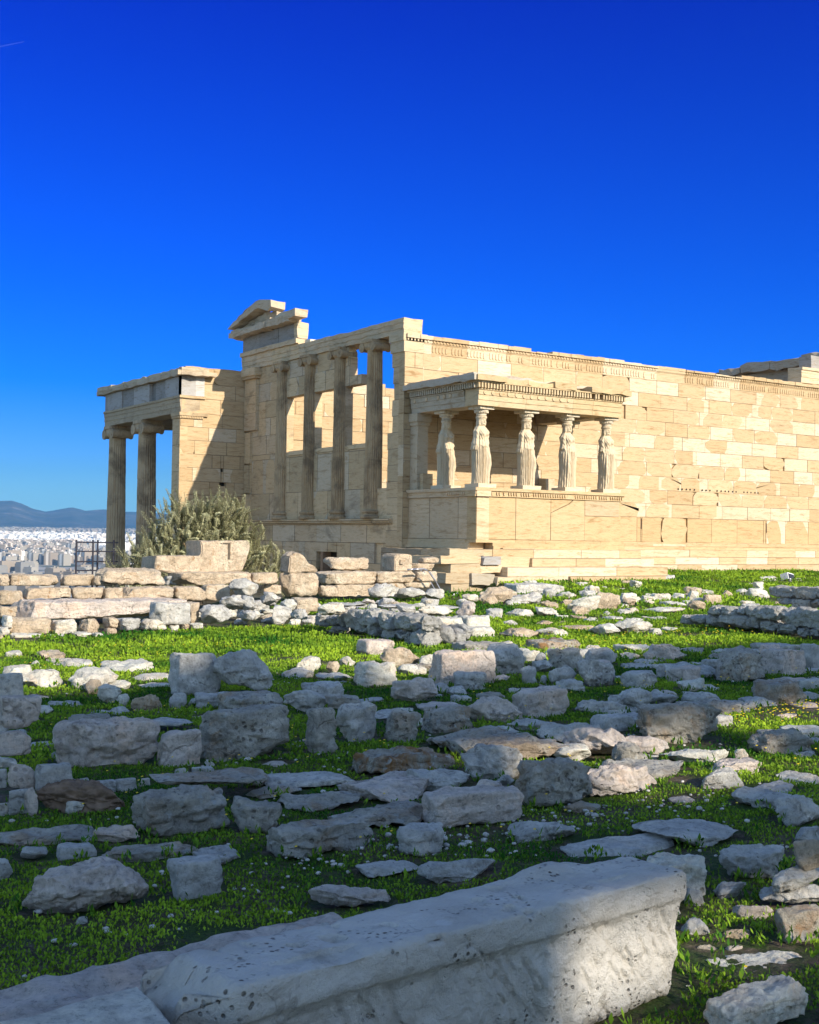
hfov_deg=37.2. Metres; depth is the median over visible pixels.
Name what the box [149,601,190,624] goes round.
boulder
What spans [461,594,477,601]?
loose stone
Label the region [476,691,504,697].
loose stone
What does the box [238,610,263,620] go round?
loose stone
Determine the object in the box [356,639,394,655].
stone block
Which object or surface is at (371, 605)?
loose stone
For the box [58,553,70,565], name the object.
city building
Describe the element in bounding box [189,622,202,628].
rubble stone
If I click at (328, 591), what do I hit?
stone block
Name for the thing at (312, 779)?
flat slab
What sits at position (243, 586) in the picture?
boulder
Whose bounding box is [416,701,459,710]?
flat slab
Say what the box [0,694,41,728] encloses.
stone block
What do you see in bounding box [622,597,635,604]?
loose stone
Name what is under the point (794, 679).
flat slab
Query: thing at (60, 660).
flat slab
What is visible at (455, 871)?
boulder
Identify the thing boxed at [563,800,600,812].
flat slab
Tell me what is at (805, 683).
stone block
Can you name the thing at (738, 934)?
loose stone
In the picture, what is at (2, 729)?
loose stone
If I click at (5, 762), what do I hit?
loose stone
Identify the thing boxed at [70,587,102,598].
stone block
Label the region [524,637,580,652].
stone block
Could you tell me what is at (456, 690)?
loose stone
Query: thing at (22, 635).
rubble stone
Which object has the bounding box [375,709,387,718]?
flat slab
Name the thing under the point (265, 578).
stone block
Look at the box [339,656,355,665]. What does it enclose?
loose stone
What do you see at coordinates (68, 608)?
stone block
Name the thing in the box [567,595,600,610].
boulder
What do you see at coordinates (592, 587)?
loose stone
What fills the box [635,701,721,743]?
boulder
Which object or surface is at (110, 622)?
rubble stone
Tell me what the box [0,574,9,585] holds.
stone block
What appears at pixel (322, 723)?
stone block
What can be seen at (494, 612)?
loose stone
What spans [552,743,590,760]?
boulder
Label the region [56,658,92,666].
flat slab
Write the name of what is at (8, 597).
stone block
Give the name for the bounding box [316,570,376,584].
stone block
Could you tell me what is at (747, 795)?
boulder
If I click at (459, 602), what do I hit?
loose stone
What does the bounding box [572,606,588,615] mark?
loose stone
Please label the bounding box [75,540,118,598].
metal fence
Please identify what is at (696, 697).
loose stone
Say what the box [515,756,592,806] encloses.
boulder
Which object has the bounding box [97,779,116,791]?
loose stone
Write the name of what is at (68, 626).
rubble stone
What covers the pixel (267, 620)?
loose stone
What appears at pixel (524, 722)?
flat slab
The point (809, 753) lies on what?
flat slab
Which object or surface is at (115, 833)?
boulder
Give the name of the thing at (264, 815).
rock outcrop
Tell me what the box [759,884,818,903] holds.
boulder
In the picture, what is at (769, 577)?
loose stone
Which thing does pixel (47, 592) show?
stone block
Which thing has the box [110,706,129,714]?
loose stone
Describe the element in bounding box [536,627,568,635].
flat slab
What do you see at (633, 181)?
sky
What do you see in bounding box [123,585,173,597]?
stone block
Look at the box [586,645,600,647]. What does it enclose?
loose stone
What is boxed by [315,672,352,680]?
flat slab
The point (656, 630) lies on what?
flat slab
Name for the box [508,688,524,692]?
flat slab
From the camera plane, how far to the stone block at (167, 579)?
23.59 m
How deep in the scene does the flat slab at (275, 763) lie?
8.39 m
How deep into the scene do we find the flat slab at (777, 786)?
7.71 m
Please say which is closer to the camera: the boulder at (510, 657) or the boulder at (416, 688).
the boulder at (416, 688)
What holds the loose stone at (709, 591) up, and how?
on the ground at (660, 1005)
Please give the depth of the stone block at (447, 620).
19.32 m
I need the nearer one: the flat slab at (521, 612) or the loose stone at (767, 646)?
the loose stone at (767, 646)
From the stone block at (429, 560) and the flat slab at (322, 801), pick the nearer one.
the flat slab at (322, 801)
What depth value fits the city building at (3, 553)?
2825.41 m
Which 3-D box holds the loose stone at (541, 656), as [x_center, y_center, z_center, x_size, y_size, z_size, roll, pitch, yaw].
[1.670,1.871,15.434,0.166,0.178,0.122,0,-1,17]
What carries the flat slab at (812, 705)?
on the ground at (660, 1005)
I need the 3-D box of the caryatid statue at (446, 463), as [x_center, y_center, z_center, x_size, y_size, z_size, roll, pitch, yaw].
[1.103,-1.842,36.525,0.694,2.354,0.624,2,-1,-34]
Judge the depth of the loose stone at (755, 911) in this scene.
5.09 m
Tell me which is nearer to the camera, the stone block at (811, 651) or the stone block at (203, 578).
the stone block at (811, 651)
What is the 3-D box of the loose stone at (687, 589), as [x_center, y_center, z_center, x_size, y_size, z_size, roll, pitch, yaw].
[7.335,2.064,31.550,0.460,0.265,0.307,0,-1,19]
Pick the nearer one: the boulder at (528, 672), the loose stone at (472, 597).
the boulder at (528, 672)
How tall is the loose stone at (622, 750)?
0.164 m
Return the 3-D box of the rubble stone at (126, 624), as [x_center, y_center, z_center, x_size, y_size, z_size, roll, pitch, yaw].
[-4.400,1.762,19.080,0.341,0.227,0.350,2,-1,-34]
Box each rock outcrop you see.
[131,784,229,836]
[231,796,281,834]
[351,745,454,773]
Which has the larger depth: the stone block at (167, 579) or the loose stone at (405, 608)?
the stone block at (167, 579)
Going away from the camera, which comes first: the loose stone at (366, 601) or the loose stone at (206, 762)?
the loose stone at (206, 762)
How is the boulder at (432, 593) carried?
on the ground at (660, 1005)
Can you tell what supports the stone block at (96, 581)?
on the ground at (660, 1005)
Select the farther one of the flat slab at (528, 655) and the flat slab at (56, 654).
the flat slab at (528, 655)
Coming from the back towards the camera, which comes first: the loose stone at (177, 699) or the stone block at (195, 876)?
the loose stone at (177, 699)
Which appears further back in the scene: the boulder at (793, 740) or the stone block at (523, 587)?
the stone block at (523, 587)
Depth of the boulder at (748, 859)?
5.73 m
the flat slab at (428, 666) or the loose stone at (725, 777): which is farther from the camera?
the flat slab at (428, 666)
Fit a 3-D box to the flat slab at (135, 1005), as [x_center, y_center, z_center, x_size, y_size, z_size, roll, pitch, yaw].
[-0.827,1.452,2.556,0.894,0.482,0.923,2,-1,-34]
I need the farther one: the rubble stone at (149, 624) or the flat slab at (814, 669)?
the rubble stone at (149, 624)
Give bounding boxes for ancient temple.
[97,300,818,604]
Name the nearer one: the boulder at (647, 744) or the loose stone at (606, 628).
the boulder at (647, 744)
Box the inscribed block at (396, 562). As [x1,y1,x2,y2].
[382,553,411,570]
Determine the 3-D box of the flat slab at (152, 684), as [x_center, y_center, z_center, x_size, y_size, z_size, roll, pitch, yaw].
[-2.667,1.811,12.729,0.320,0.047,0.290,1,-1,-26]
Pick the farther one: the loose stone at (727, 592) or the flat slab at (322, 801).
the loose stone at (727, 592)
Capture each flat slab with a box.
[0,824,93,845]
[0,987,169,1023]
[5,650,21,657]
[30,741,52,745]
[37,650,65,658]
[39,705,52,715]
[46,658,70,663]
[48,700,80,706]
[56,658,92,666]
[81,835,92,842]
[100,658,153,671]
[102,841,197,861]
[110,680,130,688]
[134,673,168,680]
[138,682,169,687]
[149,767,268,784]
[151,717,191,726]
[192,766,213,771]
[192,844,239,863]
[245,773,269,785]
[246,784,301,798]
[263,761,287,766]
[264,771,354,787]
[277,791,361,811]
[282,667,313,678]
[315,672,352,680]
[327,800,422,826]
[337,770,429,802]
[341,602,366,606]
[355,860,417,877]
[359,697,383,702]
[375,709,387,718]
[377,710,391,715]
[378,603,421,608]
[387,708,412,710]
[416,663,431,670]
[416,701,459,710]
[426,726,569,759]
[435,682,448,692]
[436,605,458,608]
[489,725,521,732]
[494,674,509,682]
[506,609,533,617]
[507,718,556,730]
[507,820,574,842]
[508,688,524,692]
[519,648,539,661]
[535,607,557,616]
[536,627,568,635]
[559,625,593,630]
[560,833,673,857]
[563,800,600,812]
[570,615,586,619]
[602,616,622,620]
[602,758,683,778]
[613,644,648,652]
[617,609,632,613]
[620,652,639,658]
[620,663,651,667]
[624,712,637,721]
[625,607,637,611]
[632,818,737,846]
[634,658,661,663]
[639,607,684,613]
[641,616,665,618]
[647,628,662,634]
[651,661,715,677]
[659,601,685,605]
[661,627,675,631]
[668,796,694,804]
[683,647,703,653]
[701,684,718,689]
[706,950,800,968]
[710,757,761,773]
[711,648,722,653]
[754,780,793,792]
[757,729,771,733]
[775,677,805,681]
[776,713,796,717]
[776,770,818,784]
[780,725,818,736]
[790,702,818,707]
[794,750,815,756]
[804,691,818,699]
[805,667,818,672]
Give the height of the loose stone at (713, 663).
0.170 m
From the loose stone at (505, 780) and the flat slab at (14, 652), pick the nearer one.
the loose stone at (505, 780)
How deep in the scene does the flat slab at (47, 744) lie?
9.02 m
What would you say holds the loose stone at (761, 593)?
on the ground at (660, 1005)
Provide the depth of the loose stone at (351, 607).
23.45 m
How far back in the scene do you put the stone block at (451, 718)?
9.91 m
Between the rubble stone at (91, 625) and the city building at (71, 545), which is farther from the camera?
the city building at (71, 545)
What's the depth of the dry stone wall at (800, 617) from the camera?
20.95 m
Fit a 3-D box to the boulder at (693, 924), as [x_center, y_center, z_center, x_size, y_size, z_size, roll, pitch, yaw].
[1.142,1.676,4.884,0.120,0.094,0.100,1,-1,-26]
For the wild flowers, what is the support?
on the ground at (660, 1005)
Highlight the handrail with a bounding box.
[407,568,439,588]
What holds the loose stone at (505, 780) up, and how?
on the ground at (660, 1005)
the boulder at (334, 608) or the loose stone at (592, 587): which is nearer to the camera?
the boulder at (334, 608)
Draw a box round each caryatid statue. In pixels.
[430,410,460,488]
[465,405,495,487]
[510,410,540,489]
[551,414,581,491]
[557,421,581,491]
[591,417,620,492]
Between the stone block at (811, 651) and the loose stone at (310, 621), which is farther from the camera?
the loose stone at (310, 621)
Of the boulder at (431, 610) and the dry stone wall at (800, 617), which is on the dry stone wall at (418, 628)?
the boulder at (431, 610)
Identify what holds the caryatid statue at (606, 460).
on the ancient temple
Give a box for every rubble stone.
[0,627,9,635]
[1,615,12,627]
[8,617,51,633]
[9,633,40,637]
[50,619,76,633]
[71,631,91,636]
[78,618,98,632]
[102,616,118,627]
[103,628,116,634]
[117,617,140,630]
[140,618,166,630]
[166,624,178,631]
[179,624,188,629]
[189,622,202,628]
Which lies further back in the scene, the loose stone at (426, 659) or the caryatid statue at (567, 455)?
the caryatid statue at (567, 455)
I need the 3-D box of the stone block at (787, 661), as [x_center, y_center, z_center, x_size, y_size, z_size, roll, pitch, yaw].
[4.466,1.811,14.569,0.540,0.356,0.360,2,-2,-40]
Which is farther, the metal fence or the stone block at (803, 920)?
the metal fence
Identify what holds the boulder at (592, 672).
on the ground at (660, 1005)
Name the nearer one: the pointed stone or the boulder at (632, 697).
the boulder at (632, 697)
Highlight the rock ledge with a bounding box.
[0,912,342,1021]
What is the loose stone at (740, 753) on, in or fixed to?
on the ground at (660, 1005)
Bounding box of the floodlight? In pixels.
[780,572,793,580]
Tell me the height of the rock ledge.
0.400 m
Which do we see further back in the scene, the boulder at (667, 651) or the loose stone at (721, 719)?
the boulder at (667, 651)
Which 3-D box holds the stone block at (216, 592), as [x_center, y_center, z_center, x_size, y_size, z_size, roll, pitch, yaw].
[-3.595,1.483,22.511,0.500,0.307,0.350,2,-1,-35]
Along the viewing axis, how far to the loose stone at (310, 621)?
20.88 m
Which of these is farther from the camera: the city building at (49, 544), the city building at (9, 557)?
the city building at (49, 544)
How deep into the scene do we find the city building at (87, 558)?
2972.22 m
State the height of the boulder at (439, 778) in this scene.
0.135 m
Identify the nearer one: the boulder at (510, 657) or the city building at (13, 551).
the boulder at (510, 657)
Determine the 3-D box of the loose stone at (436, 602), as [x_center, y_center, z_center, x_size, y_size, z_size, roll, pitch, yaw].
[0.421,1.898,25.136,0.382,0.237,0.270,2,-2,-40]
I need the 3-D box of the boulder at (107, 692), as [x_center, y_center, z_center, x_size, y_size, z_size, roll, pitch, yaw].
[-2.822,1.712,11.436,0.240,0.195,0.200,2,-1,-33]
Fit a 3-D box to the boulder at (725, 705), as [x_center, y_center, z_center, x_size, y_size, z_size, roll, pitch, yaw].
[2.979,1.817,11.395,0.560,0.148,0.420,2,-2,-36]
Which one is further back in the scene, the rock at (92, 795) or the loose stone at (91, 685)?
the loose stone at (91, 685)
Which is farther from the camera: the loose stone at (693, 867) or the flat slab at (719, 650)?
the flat slab at (719, 650)
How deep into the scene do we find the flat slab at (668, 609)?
25.76 m
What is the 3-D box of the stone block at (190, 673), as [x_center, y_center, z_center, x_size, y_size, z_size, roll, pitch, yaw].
[-2.125,1.603,12.072,0.510,0.428,0.230,2,-1,-33]
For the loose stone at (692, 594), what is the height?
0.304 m
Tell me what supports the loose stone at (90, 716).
on the ground at (660, 1005)
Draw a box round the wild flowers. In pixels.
[10,612,818,966]
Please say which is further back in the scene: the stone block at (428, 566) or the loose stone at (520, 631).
the stone block at (428, 566)
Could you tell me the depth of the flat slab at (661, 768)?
8.27 m
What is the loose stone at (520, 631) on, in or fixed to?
on the ground at (660, 1005)
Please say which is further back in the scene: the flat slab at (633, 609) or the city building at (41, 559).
the city building at (41, 559)
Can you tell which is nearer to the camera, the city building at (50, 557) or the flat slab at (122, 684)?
the flat slab at (122, 684)
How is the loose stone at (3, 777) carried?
on the ground at (660, 1005)
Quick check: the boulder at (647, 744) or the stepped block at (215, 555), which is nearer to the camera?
the boulder at (647, 744)
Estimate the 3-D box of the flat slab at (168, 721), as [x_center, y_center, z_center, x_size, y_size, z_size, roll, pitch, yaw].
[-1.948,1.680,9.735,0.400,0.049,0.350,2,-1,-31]
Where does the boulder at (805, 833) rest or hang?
on the ground at (660, 1005)
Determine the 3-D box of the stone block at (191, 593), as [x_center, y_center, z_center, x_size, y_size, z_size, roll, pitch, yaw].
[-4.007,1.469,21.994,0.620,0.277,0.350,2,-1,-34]
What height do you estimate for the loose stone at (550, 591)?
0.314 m
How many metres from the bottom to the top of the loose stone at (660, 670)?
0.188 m
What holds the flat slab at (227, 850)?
on the ground at (660, 1005)
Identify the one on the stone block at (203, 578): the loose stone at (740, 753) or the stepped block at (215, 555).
the stepped block at (215, 555)
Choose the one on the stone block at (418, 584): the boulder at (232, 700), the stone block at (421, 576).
the stone block at (421, 576)
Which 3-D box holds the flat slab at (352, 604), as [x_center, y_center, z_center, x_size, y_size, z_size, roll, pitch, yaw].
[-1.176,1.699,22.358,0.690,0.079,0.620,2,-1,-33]
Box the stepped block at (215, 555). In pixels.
[141,540,249,572]
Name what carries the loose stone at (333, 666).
on the ground at (660, 1005)
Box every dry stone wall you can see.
[315,608,473,646]
[680,585,818,637]
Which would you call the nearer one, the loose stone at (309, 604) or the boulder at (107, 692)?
the boulder at (107, 692)
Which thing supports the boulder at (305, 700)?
on the ground at (660, 1005)
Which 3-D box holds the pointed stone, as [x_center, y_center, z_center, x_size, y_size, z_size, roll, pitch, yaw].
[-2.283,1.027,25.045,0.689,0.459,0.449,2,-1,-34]
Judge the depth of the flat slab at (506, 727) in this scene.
9.80 m
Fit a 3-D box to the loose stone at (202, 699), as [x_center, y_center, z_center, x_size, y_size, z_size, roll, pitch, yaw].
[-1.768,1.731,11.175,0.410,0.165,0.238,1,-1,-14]
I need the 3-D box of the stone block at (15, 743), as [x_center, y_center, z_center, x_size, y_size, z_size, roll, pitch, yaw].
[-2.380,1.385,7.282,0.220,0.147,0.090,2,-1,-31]
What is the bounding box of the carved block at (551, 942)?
[140,856,685,1023]
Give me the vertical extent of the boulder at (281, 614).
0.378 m
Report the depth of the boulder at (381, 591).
25.64 m
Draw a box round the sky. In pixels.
[0,0,818,513]
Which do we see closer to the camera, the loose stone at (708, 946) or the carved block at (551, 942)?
the carved block at (551, 942)
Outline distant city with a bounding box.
[0,526,164,591]
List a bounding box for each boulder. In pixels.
[0,858,12,879]
[2,664,31,685]
[22,669,62,687]
[22,856,148,913]
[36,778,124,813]
[56,842,96,860]
[68,666,118,690]
[93,824,139,841]
[97,684,121,702]
[131,694,161,711]
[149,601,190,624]
[199,604,232,623]
[212,649,272,690]
[217,690,282,708]
[219,595,257,609]
[229,578,258,595]
[242,595,255,610]
[261,592,280,604]
[272,604,291,624]
[283,689,327,711]
[296,656,320,671]
[308,884,390,906]
[317,602,345,615]
[324,694,360,708]
[336,701,376,741]
[368,583,398,598]
[379,647,419,668]
[391,677,437,700]
[397,587,425,597]
[406,768,469,790]
[417,858,495,883]
[418,604,452,615]
[424,588,443,599]
[455,601,475,615]
[460,743,522,778]
[469,695,522,722]
[478,586,516,601]
[487,642,524,674]
[505,592,541,604]
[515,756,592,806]
[520,665,536,683]
[536,722,600,741]
[548,665,575,684]
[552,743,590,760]
[562,727,626,754]
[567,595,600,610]
[575,699,637,713]
[577,659,615,686]
[584,647,616,662]
[588,763,656,796]
[590,713,634,731]
[597,592,620,609]
[608,687,652,707]
[614,619,651,632]
[620,670,656,687]
[625,735,668,754]
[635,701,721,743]
[643,644,683,662]
[650,689,678,702]
[659,749,728,763]
[665,665,700,681]
[681,917,709,934]
[697,698,756,714]
[703,974,808,1023]
[713,881,745,898]
[719,843,783,878]
[731,786,790,808]
[738,696,776,706]
[747,728,814,753]
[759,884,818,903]
[771,865,818,893]
[773,794,818,826]
[795,826,818,840]
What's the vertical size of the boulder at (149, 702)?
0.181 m
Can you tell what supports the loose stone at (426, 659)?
on the ground at (660, 1005)
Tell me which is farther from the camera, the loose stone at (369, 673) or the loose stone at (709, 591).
the loose stone at (709, 591)
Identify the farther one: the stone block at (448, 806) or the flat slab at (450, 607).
the flat slab at (450, 607)
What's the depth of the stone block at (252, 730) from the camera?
8.63 m
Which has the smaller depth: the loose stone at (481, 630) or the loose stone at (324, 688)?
the loose stone at (324, 688)
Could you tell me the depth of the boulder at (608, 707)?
11.04 m
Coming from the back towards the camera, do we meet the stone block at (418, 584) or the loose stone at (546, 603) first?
the stone block at (418, 584)
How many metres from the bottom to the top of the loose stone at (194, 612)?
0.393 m
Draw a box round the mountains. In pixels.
[0,501,169,528]
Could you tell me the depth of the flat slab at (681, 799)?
7.35 m
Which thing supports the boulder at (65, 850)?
on the ground at (660, 1005)
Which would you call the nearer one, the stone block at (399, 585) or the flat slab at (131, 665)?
the flat slab at (131, 665)
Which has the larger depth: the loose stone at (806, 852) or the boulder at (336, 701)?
the boulder at (336, 701)
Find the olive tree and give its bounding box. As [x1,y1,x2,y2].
[104,487,284,604]
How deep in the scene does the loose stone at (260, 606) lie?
23.49 m
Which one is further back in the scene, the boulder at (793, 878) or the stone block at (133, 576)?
the stone block at (133, 576)
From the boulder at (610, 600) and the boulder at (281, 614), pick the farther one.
the boulder at (610, 600)
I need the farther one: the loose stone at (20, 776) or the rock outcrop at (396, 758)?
the rock outcrop at (396, 758)
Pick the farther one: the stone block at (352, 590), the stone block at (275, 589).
the stone block at (352, 590)
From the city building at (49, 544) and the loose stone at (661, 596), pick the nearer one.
the loose stone at (661, 596)
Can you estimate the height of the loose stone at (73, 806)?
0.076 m
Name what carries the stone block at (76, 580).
on the ground at (660, 1005)
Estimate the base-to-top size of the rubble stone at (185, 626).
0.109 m
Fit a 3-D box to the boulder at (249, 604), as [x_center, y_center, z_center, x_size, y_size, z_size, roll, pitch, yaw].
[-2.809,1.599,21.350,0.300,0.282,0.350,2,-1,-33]
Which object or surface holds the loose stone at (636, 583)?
on the ground at (660, 1005)
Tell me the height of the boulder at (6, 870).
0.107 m
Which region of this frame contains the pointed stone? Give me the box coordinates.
[280,551,316,572]
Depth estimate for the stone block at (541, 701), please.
10.79 m
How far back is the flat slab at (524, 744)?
8.84 m
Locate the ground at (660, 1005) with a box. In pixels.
[0,545,818,1023]
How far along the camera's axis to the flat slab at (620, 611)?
25.43 m
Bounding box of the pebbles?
[9,664,813,978]
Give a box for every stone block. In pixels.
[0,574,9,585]
[0,590,22,604]
[0,605,16,616]
[0,673,23,695]
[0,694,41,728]
[0,730,31,755]
[8,573,58,585]
[11,597,186,619]
[22,587,70,598]
[34,762,72,790]
[52,716,159,767]
[60,574,93,585]
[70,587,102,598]
[91,576,111,585]
[95,567,165,585]
[101,587,122,598]
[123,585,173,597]
[157,729,201,766]
[164,576,182,584]
[167,854,222,900]
[168,571,250,584]
[168,652,220,694]
[172,586,205,600]
[199,703,289,761]
[201,584,229,600]
[250,572,277,583]
[257,584,280,593]
[266,815,373,858]
[279,572,318,596]
[304,707,337,753]
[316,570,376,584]
[318,585,337,596]
[323,557,368,570]
[334,584,373,596]
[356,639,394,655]
[367,583,405,588]
[374,571,414,582]
[384,708,420,742]
[400,582,430,587]
[412,563,433,570]
[413,571,436,581]
[418,557,438,562]
[421,705,472,732]
[421,784,523,828]
[428,649,495,686]
[437,616,462,624]
[451,640,500,649]
[504,582,563,593]
[512,685,568,718]
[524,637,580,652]
[547,647,584,668]
[715,645,764,683]
[750,643,800,649]
[751,677,806,704]
[761,648,805,676]
[774,904,818,942]
[798,677,818,688]
[800,643,818,667]
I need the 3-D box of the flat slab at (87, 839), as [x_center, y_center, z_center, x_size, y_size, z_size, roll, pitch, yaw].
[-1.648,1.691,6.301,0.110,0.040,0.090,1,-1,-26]
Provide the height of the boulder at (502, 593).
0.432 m
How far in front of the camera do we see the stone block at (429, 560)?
28.07 m
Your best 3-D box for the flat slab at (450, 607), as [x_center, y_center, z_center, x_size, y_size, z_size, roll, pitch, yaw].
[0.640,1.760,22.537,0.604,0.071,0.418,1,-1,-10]
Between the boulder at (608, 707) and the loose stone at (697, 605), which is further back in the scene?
the loose stone at (697, 605)
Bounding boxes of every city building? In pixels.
[0,543,7,547]
[0,551,10,560]
[2,555,15,560]
[5,549,20,554]
[17,555,25,559]
[18,545,26,550]
[20,550,27,556]
[27,552,41,560]
[38,554,43,564]
[43,542,53,545]
[44,551,58,564]
[57,546,68,549]
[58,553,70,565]
[66,543,74,547]
[79,548,91,550]
[80,556,89,563]
[81,550,96,563]
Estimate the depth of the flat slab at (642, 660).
15.61 m
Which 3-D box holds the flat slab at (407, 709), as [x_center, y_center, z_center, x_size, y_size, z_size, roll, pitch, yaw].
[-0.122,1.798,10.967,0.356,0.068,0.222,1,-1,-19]
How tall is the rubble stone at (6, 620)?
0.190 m
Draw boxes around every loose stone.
[0,725,8,731]
[0,756,16,767]
[0,768,6,787]
[0,803,8,815]
[7,764,35,788]
[8,788,27,814]
[20,846,47,858]
[24,787,37,815]
[65,801,83,813]
[68,713,109,720]
[71,677,83,688]
[76,916,87,924]
[85,679,100,693]
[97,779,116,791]
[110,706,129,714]
[115,778,136,791]
[118,693,129,705]
[138,778,149,785]
[169,692,186,709]
[174,768,187,772]
[184,601,199,622]
[188,698,195,706]
[195,691,226,709]
[204,759,214,766]
[230,609,252,616]
[234,618,248,623]
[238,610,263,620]
[240,610,256,620]
[253,600,269,610]
[260,608,272,612]
[261,613,271,618]
[261,617,272,622]
[280,599,296,609]
[288,619,300,624]
[290,609,307,618]
[291,597,319,611]
[301,681,343,695]
[302,618,315,625]
[326,661,339,672]
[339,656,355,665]
[344,606,355,609]
[353,661,396,687]
[361,599,374,603]
[367,603,376,608]
[378,597,393,608]
[387,601,407,610]
[396,605,415,612]
[396,822,443,856]
[397,664,426,674]
[419,654,432,663]
[420,598,438,605]
[423,599,433,603]
[447,685,466,694]
[450,695,471,702]
[453,671,486,689]
[456,598,469,606]
[458,615,489,626]
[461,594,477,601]
[467,626,494,636]
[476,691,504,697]
[476,779,503,786]
[481,595,497,604]
[486,608,502,617]
[496,774,513,786]
[500,627,537,637]
[503,620,516,624]
[532,660,552,671]
[535,652,546,660]
[536,620,552,624]
[539,600,557,608]
[540,675,546,684]
[541,587,555,598]
[556,678,584,691]
[557,591,575,598]
[560,599,572,605]
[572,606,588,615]
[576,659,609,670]
[579,590,595,596]
[580,649,588,656]
[584,585,600,592]
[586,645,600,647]
[588,623,619,634]
[611,741,647,760]
[620,592,636,603]
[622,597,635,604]
[629,580,641,587]
[640,595,655,601]
[647,852,706,895]
[651,593,670,600]
[656,664,665,676]
[661,690,677,695]
[671,593,684,598]
[676,678,703,690]
[681,691,719,702]
[684,586,701,592]
[684,888,704,905]
[686,591,698,598]
[687,600,705,610]
[697,944,716,949]
[701,590,713,593]
[701,659,717,668]
[701,767,743,788]
[702,594,721,603]
[708,653,718,658]
[715,714,732,725]
[722,929,749,938]
[723,590,732,596]
[725,945,742,950]
[732,905,773,919]
[734,589,747,594]
[734,749,747,758]
[739,600,754,603]
[739,603,759,606]
[744,588,769,598]
[752,582,763,588]
[759,644,779,653]
[761,576,776,580]
[793,839,818,870]
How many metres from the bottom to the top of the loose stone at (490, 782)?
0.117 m
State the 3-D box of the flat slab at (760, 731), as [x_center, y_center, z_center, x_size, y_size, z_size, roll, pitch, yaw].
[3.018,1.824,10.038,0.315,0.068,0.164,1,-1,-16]
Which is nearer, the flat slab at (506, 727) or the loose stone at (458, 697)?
the flat slab at (506, 727)
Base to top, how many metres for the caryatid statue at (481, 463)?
2.354 m
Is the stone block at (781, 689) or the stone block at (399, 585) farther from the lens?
the stone block at (399, 585)
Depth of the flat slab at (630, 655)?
16.37 m
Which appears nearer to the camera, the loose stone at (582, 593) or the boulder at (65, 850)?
the boulder at (65, 850)
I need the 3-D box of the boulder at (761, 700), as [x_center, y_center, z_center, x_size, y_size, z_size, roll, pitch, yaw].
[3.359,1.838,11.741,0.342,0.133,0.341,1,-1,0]
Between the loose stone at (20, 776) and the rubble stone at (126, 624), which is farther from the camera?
the rubble stone at (126, 624)
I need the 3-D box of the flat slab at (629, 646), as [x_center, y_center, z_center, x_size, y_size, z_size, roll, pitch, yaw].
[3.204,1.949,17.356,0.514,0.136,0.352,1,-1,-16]
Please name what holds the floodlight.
on the ground at (660, 1005)
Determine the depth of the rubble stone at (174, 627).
19.34 m
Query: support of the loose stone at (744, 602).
on the ground at (660, 1005)
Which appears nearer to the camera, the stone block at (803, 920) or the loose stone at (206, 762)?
the stone block at (803, 920)
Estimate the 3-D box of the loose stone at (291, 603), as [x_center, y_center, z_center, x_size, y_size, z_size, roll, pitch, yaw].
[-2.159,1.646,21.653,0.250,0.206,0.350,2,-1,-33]
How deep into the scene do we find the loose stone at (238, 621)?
20.95 m
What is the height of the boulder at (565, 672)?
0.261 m
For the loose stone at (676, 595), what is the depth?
29.85 m
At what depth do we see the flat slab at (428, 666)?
14.42 m
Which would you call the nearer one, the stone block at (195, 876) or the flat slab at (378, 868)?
the stone block at (195, 876)
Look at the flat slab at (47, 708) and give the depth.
10.50 m
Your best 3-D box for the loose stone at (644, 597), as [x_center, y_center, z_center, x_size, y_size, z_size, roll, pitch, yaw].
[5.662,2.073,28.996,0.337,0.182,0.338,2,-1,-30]
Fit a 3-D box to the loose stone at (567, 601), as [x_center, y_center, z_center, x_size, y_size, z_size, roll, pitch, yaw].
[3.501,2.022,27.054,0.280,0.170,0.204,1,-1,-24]
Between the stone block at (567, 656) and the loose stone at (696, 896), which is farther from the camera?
the stone block at (567, 656)
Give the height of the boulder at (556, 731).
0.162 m
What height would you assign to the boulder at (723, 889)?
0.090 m
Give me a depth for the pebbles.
6.46 m
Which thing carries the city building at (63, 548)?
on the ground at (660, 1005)
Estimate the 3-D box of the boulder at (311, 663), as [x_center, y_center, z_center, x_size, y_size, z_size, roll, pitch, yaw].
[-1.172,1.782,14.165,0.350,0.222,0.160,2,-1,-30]
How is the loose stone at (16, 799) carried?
on the ground at (660, 1005)
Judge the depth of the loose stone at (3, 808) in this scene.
6.87 m
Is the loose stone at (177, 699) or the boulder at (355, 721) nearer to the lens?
the boulder at (355, 721)
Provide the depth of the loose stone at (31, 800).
6.86 m
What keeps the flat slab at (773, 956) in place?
on the ground at (660, 1005)
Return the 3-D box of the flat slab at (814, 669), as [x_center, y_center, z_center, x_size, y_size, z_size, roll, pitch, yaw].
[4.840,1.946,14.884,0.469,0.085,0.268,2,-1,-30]
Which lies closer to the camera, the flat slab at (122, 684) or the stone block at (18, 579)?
the flat slab at (122, 684)
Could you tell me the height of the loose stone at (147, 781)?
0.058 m
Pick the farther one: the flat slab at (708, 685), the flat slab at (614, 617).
the flat slab at (614, 617)
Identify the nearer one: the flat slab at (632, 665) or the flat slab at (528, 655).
the flat slab at (632, 665)
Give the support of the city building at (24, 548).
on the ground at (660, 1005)
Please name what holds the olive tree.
on the ground at (660, 1005)
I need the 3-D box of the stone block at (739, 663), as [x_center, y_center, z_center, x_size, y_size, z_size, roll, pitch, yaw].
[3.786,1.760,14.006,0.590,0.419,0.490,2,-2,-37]
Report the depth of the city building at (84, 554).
2972.36 m
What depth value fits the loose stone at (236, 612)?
22.53 m

